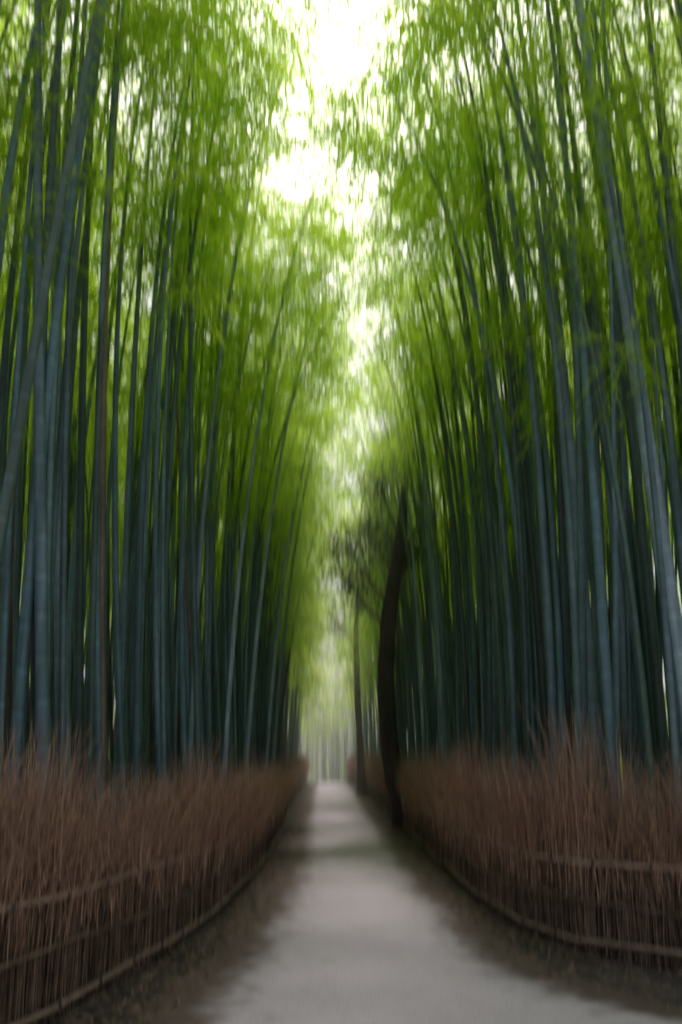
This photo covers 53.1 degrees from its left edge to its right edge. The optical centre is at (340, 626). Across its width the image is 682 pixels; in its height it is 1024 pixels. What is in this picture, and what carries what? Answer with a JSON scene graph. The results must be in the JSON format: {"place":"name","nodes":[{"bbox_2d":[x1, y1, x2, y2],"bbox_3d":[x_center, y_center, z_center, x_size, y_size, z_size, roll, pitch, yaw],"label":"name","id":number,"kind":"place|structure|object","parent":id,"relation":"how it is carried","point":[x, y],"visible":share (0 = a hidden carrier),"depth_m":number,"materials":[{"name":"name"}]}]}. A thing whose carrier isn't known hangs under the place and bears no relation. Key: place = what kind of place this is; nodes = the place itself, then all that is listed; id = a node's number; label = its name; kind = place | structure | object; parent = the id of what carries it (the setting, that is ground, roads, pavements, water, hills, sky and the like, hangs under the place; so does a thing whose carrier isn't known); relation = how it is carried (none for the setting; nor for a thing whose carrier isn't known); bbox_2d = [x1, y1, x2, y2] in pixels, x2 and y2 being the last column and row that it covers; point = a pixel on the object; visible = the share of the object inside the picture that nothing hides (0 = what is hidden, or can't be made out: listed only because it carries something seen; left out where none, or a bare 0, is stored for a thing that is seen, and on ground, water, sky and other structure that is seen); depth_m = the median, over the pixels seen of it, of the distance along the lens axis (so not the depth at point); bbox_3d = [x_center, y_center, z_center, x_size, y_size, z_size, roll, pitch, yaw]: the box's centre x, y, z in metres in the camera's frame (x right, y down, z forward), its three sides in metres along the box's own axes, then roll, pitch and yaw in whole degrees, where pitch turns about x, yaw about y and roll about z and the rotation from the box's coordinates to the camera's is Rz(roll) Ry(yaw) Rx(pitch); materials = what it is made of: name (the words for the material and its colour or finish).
{"place":"outdoors","nodes":[
{"label":"outdoors","id":0,"kind":"place"},
{"bbox_2d":[0,0,681,771],"label":"sky","id":1,"kind":"structure","parent":0,"point":[344,11],"materials":[{"name":"white"}]},
{"bbox_2d":[28,750,681,1023],"bbox_3d":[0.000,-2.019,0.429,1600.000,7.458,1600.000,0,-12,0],"label":"ground","id":2,"kind":"structure","parent":0,"point":[674,982],"depth_m":5.78,"materials":[{"name":"brown soil"}]},
{"bbox_2d":[0,0,102,567],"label":"bamboo stalk","id":3,"kind":"object","parent":2,"relation":"on","point":[10,474],"visible":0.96,"depth_m":5.73,"materials":[{"name":"green plant"}]},
{"bbox_2d":[51,2,72,852],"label":"bamboo stalk","id":4,"kind":"object","parent":2,"relation":"on","point":[57,170],"visible":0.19,"depth_m":7.07,"materials":[{"name":"green plant"}]},
{"bbox_2d":[100,11,125,839],"label":"bamboo stalk","id":5,"kind":"object","parent":2,"relation":"on","point":[102,550],"visible":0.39,"depth_m":7.74,"materials":[{"name":"green plant"}]},
{"bbox_2d":[0,716,310,1023],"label":"brushwood fence","id":6,"kind":"object","parent":2,"relation":"on","point":[75,924],"visible":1,"depth_m":5.22,"materials":[{"name":"brown wood"}]},
{"bbox_2d":[186,13,305,789],"bbox_3d":[-1.435,-3.802,11.032,1.582,15.427,0.098,0,-12,0],"label":"bamboo stalk","id":7,"kind":"object","parent":2,"relation":"on","point":[198,572],"visible":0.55,"depth_m":10.60,"materials":[{"name":"green plant"}]},
{"bbox_2d":[220,97,351,814],"bbox_3d":[-0.869,-3.459,12.492,2.250,15.363,0.098,0,-12,0],"label":"bamboo stalk","id":8,"kind":"object","parent":2,"relation":"on","point":[230,672],"visible":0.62,"depth_m":11.91,"materials":[{"name":"green plant"}]},
{"bbox_2d":[243,236,340,773],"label":"bamboo stalk","id":9,"kind":"object","parent":2,"relation":"on","point":[250,703],"visible":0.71,"depth_m":14.07,"materials":[{"name":"green plant"}]},
{"bbox_2d":[271,351,339,774],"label":"bamboo stalk","id":10,"kind":"object","parent":2,"relation":"on","point":[279,678],"visible":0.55,"depth_m":18.94,"materials":[{"name":"green plant"}]},
{"bbox_2d":[264,313,347,772],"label":"bamboo stalk","id":11,"kind":"object","parent":2,"relation":"on","point":[274,662],"visible":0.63,"depth_m":16.97,"materials":[{"name":"green plant"}]},
{"bbox_2d":[0,0,681,863],"label":"bamboo grove","id":12,"kind":"object","parent":2,"relation":"on","point":[152,642],"visible":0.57,"depth_m":9.31,"materials":[{"name":"green plant"}]},
{"bbox_2d":[0,0,681,785],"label":"bamboo foliage","id":13,"kind":"object","parent":12,"relation":"attached to","point":[150,28],"visible":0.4,"depth_m":10.76,"materials":[{"name":"green plant"}]},
{"bbox_2d":[316,550,375,793],"bbox_3d":[0.807,2.043,34.707,4.960,12.790,2.961,5,-13,-20],"label":"evergreen tree","id":14,"kind":"object","parent":2,"relation":"on","point":[361,787],"visible":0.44,"depth_m":33.96,"materials":[{"name":"green plant"}]},
{"bbox_2d":[311,421,448,828],"bbox_3d":[1.332,-0.573,20.379,4.593,13.123,3.554,0,-12,0],"label":"evergreen tree","id":15,"kind":"object","parent":2,"relation":"on","point":[389,744],"visible":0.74,"depth_m":20.43,"materials":[{"name":"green plant"}]},
{"bbox_2d":[382,336,425,762],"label":"bamboo stalk","id":16,"kind":"object","parent":2,"relation":"on","point":[419,659],"visible":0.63,"depth_m":18.38,"materials":[{"name":"green plant"}]},
{"bbox_2d":[374,228,445,775],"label":"bamboo stalk","id":17,"kind":"object","parent":2,"relation":"on","point":[441,715],"visible":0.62,"depth_m":15.47,"materials":[{"name":"green plant"}]},
{"bbox_2d":[373,137,472,769],"bbox_3d":[1.527,-3.298,13.480,1.668,15.458,0.120,0,-12,0],"label":"bamboo stalk","id":18,"kind":"object","parent":2,"relation":"on","point":[463,640],"visible":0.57,"depth_m":12.98,"materials":[{"name":"green plant"}]},
{"bbox_2d":[400,52,508,788],"bbox_3d":[1.785,-3.729,11.527,1.485,15.491,0.131,0,-12,0],"label":"bamboo stalk","id":19,"kind":"object","parent":2,"relation":"on","point":[499,660],"visible":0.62,"depth_m":10.95,"materials":[{"name":"green plant"}]},
{"bbox_2d":[439,4,551,821],"bbox_3d":[2.129,-4.047,10.266,1.376,15.586,0.141,0,-12,0],"label":"bamboo stalk","id":20,"kind":"object","parent":2,"relation":"on","point":[538,625],"visible":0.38,"depth_m":9.56,"materials":[{"name":"green plant"}]},
{"bbox_2d":[344,696,681,972],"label":"brushwood fence","id":21,"kind":"object","parent":2,"relation":"on","point":[599,889],"visible":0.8,"depth_m":6.53,"materials":[{"name":"brown wood"}]},
{"bbox_2d":[514,4,604,823],"bbox_3d":[2.634,-4.872,9.214,0.788,16.763,0.163,0,-12,0],"label":"bamboo stalk","id":22,"kind":"object","parent":2,"relation":"on","point":[593,704],"visible":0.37,"depth_m":8.49,"materials":[{"name":"green plant"}]},
{"bbox_2d":[550,2,640,841],"bbox_3d":[3.180,-4.782,9.400,0.678,16.663,0.152,0,-12,0],"label":"bamboo stalk","id":23,"kind":"object","parent":2,"relation":"on","point":[597,343],"visible":0.28,"depth_m":8.47,"materials":[{"name":"green plant"}]},
{"bbox_2d":[567,5,674,839],"bbox_3d":[3.341,-4.832,9.206,0.901,16.662,0.152,0,-12,0],"label":"bamboo stalk","id":24,"kind":"object","parent":2,"relation":"on","point":[660,716],"visible":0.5,"depth_m":8.28,"materials":[{"name":"green plant"}]},
{"bbox_2d":[574,0,681,750],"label":"bamboo stalk","id":25,"kind":"object","parent":2,"relation":"on","point":[675,614],"visible":0.59,"depth_m":7.24,"materials":[{"name":"green plant"}]},
{"bbox_2d":[138,783,681,1023],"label":"gravel path","id":26,"kind":"structure","parent":0,"point":[363,925],"depth_m":5.86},
{"bbox_2d":[44,783,681,1023],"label":"fallen leaves","id":27,"kind":"object","parent":26,"relation":"on","point":[177,980],"visible":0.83,"depth_m":6.10,"materials":[{"name":"brown plant"}]}
]}

